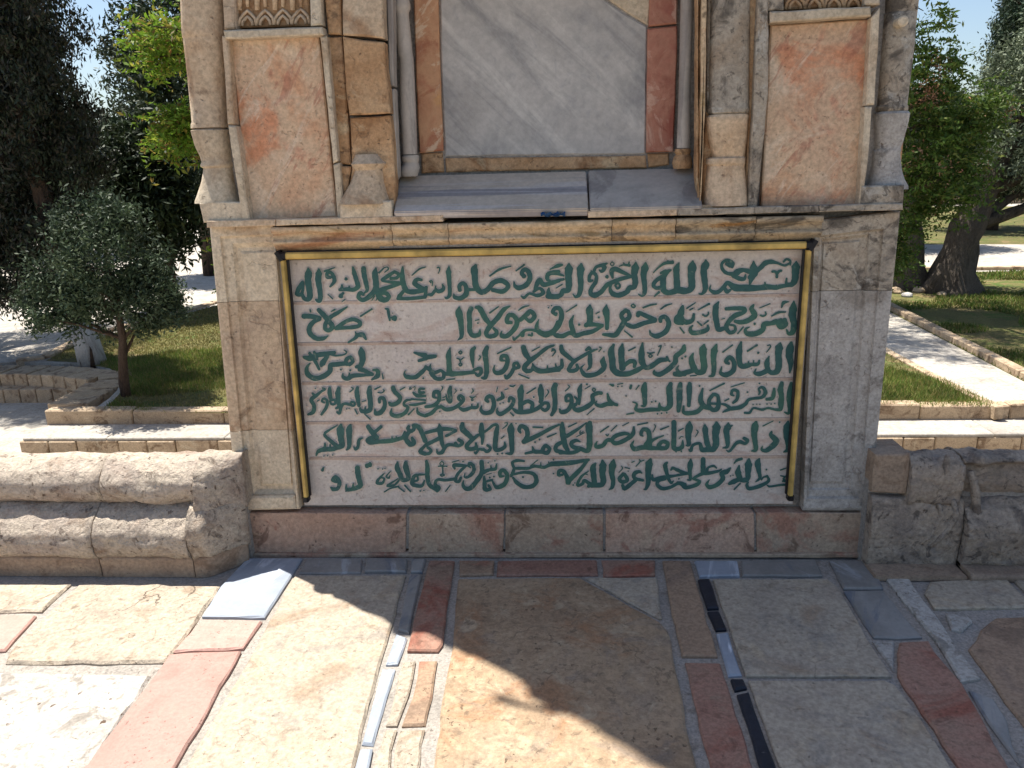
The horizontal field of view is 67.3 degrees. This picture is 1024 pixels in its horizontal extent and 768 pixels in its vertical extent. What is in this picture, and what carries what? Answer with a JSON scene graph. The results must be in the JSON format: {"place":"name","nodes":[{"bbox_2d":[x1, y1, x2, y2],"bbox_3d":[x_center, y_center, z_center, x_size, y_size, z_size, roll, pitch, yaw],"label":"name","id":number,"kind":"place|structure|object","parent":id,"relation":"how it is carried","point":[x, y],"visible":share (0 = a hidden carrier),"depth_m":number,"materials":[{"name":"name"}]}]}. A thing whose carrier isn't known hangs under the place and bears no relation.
{"place":"outdoors","nodes":[
{"label":"outdoors","id":0,"kind":"place"},
{"bbox_2d":[0,403,48,451],"bbox_3d":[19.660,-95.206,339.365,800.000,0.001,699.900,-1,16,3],"label":"plaza","id":1,"kind":"structure","parent":0,"point":[19,422],"depth_m":8.30,"materials":[{"name":"stone"}]},
{"bbox_2d":[0,365,132,408],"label":"curved steps","id":2,"kind":"structure","parent":1,"relation":"on","point":[60,386],"depth_m":8.97,"materials":[{"name":"stone"}]},
{"bbox_2d":[19,400,1023,453],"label":"terrace step","id":3,"kind":"object","parent":1,"relation":"on","point":[907,426],"visible":0.35,"depth_m":7.17,"materials":[{"name":"stone"}]},
{"bbox_2d":[49,304,220,359],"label":"grass","id":4,"kind":"structure","parent":0,"point":[182,331],"depth_m":10.84,"materials":[{"name":"green plant"}]},
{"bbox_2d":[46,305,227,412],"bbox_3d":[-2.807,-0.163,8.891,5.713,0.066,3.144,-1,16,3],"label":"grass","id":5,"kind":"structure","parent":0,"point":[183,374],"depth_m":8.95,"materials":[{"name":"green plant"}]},
{"bbox_2d":[0,0,118,367],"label":"cypress tree","id":6,"kind":"object","parent":5,"relation":"on","point":[34,44],"visible":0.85,"depth_m":8.80,"materials":[{"name":"green plant"}]},
{"bbox_2d":[0,180,197,396],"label":"olive tree","id":7,"kind":"object","parent":5,"relation":"on","point":[73,288],"visible":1,"depth_m":7.62,"materials":[{"name":"green plant"}]},
{"bbox_2d":[111,0,215,293],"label":"leafy tree","id":8,"kind":"object","parent":5,"relation":"on","point":[161,47],"visible":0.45,"depth_m":8.80,"materials":[{"name":"green plant"}]},
{"bbox_2d":[0,557,1023,767],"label":"platform floor","id":9,"kind":"structure","parent":0,"point":[473,662],"depth_m":2.54,"materials":[{"name":"white stone"}]},
{"bbox_2d":[0,449,254,577],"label":"wall","id":10,"kind":"structure","parent":9,"relation":"on","point":[144,514],"depth_m":3.15,"materials":[{"name":"stone"}]},
{"bbox_2d":[180,0,918,557],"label":"stone monument","id":11,"kind":"object","parent":9,"relation":"on","point":[564,406],"visible":0.99,"depth_m":3.00,"materials":[{"name":"stone"}]},
{"bbox_2d":[274,238,818,502],"bbox_3d":[0.121,-0.022,3.045,2.049,1.055,0.039,-1,16,3],"label":"brass bar frame","id":12,"kind":"object","parent":11,"relation":"attached to","point":[284,258],"visible":1,"depth_m":2.93,"materials":[{"name":"gold metal"}]},
{"bbox_2d":[857,439,1023,582],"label":"wall","id":13,"kind":"structure","parent":9,"relation":"on","point":[938,514],"depth_m":3.02,"materials":[{"name":"stone"}]},
{"bbox_2d":[0,203,1023,405],"bbox_3d":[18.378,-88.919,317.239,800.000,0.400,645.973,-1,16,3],"label":"plaza","id":14,"kind":"structure","parent":0,"point":[931,352],"depth_m":10.09,"materials":[{"name":"stone"}]},
{"bbox_2d":[20,89,110,216],"bbox_3d":[-13.730,-6.032,21.967,5.663,4.906,5.064,-1,16,3],"label":"dark tree","id":15,"kind":"object","parent":14,"relation":"on","point":[91,123],"visible":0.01,"depth_m":21.66,"materials":[{"name":"green plant"}]},
{"bbox_2d":[16,300,216,366],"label":"lawn kerb","id":16,"kind":"structure","parent":14,"relation":"on","point":[20,361],"depth_m":10.14,"materials":[{"name":"stone"}]},
{"bbox_2d":[65,92,212,309],"bbox_3d":[-5.800,-2.823,12.462,2.512,3.583,2.382,8,19,31],"label":"dark tree","id":17,"kind":"object","parent":14,"relation":"on","point":[170,198],"visible":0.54,"depth_m":11.93,"materials":[{"name":"green plant"}]},
{"bbox_2d":[79,0,214,275],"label":"dark tree","id":18,"kind":"object","parent":14,"relation":"on","point":[177,84],"visible":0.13,"depth_m":15.51,"materials":[{"name":"green plant"}]},
{"bbox_2d":[886,348,1003,419],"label":"path kerb","id":19,"kind":"structure","parent":14,"relation":"on","point":[996,411],"depth_m":7.75,"materials":[{"name":"stone"}]},
{"bbox_2d":[910,77,992,219],"bbox_3d":[9.589,-5.413,18.756,3.886,4.313,3.254,-1,16,3],"label":"dark tree","id":20,"kind":"object","parent":14,"relation":"on","point":[961,107],"visible":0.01,"depth_m":17.96,"materials":[{"name":"green plant"}]},
{"bbox_2d":[890,302,1023,379],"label":"path kerb","id":21,"kind":"structure","parent":14,"relation":"on","point":[989,356],"depth_m":9.19,"materials":[{"name":"stone"}]},
{"bbox_2d":[892,0,1023,290],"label":"seeding tree","id":22,"kind":"object","parent":14,"relation":"on","point":[947,128],"visible":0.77,"depth_m":10.46,"materials":[{"name":"green plant"}]},
{"bbox_2d":[925,266,1023,270],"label":"kerb","id":23,"kind":"structure","parent":14,"relation":"on","point":[998,267],"depth_m":15.13,"materials":[{"name":"stone"}]},
{"bbox_2d":[50,0,1001,130],"label":"sky","id":24,"kind":"structure","parent":0,"point":[975,13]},
{"bbox_2d":[541,211,564,216],"bbox_3d":[0.151,-0.626,2.835,0.090,0.022,0.038,-1,16,3],"label":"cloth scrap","id":25,"kind":"object","parent":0,"point":[557,214],"visible":1,"depth_m":2.84,"materials":[{"name":"fabric"}]},
{"bbox_2d":[881,346,997,406],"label":"grass","id":26,"kind":"structure","parent":0,"point":[891,394],"depth_m":7.49,"materials":[{"name":"green plant"}]},
{"bbox_2d":[890,271,1023,380],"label":"garden soil","id":27,"kind":"structure","parent":0,"point":[1006,330],"depth_m":10.81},
{"bbox_2d":[892,287,903,293],"bbox_3d":[6.461,-1.562,12.945,0.228,0.157,0.235,-6,17,-14],"label":"field stone","id":28,"kind":"object","parent":27,"relation":"on","point":[897,290],"visible":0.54,"depth_m":12.86,"materials":[{"name":"beige stone"}]},
{"bbox_2d":[901,292,912,297],"bbox_3d":[6.451,-1.447,12.565,0.168,0.115,0.163,11,20,37],"label":"field stone","id":29,"kind":"object","parent":27,"relation":"on","point":[907,294],"visible":0.92,"depth_m":12.51,"materials":[{"name":"grey stone"}]},
{"bbox_2d":[912,286,924,292],"bbox_3d":[6.860,-1.577,12.963,0.219,0.144,0.222,-1,16,3],"label":"field stone","id":30,"kind":"object","parent":27,"relation":"on","point":[919,290],"visible":0.81,"depth_m":12.89,"materials":[{"name":"grey stone"}]},
{"bbox_2d":[893,89,981,290],"bbox_3d":[6.743,-3.349,13.260,2.520,3.506,2.377,-11,18,-29],"label":"old olive tree","id":31,"kind":"object","parent":27,"relation":"on","point":[922,275],"depth_m":13.03,"materials":[{"name":"plant"}]},
{"bbox_2d":[937,291,946,295],"bbox_3d":[7.016,-1.460,12.546,0.164,0.101,0.160,-1,16,3],"label":"field stone","id":32,"kind":"object","parent":27,"relation":"on","point":[941,293],"visible":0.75,"depth_m":12.50,"materials":[{"name":"grey stone"}]},
{"bbox_2d":[922,12,1023,296],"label":"old olive tree","id":33,"kind":"object","parent":27,"relation":"on","point":[952,269],"visible":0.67,"depth_m":12.37,"materials":[{"name":"green plant"}]},
{"bbox_2d":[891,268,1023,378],"bbox_3d":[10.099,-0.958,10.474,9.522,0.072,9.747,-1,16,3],"label":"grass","id":34,"kind":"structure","parent":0,"point":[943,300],"depth_m":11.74,"materials":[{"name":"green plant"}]},
{"bbox_2d":[922,206,1023,243],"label":"dry ground","id":35,"kind":"structure","parent":0,"point":[1010,231],"depth_m":22.11,"materials":[{"name":"soil"}]},
{"bbox_2d":[947,191,1023,204],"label":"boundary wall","id":36,"kind":"structure","parent":35,"relation":"on","point":[1010,203],"depth_m":33.94,"materials":[{"name":"stone"}]},
{"bbox_2d":[951,87,1023,229],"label":"dark tree","id":37,"kind":"object","parent":35,"relation":"on","point":[1001,195],"visible":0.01,"depth_m":22.33,"materials":[{"name":"green plant"}]},
{"bbox_2d":[970,0,1021,97],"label":"cypress tree","id":38,"kind":"object","parent":35,"relation":"on","point":[993,33],"visible":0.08,"depth_m":28.58,"materials":[{"name":"green plant"}]},
{"bbox_2d":[986,0,1023,69],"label":"pine tree","id":39,"kind":"object","parent":35,"relation":"on","point":[1013,16],"visible":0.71,"depth_m":26.96,"materials":[{"name":"green plant"}]}
]}

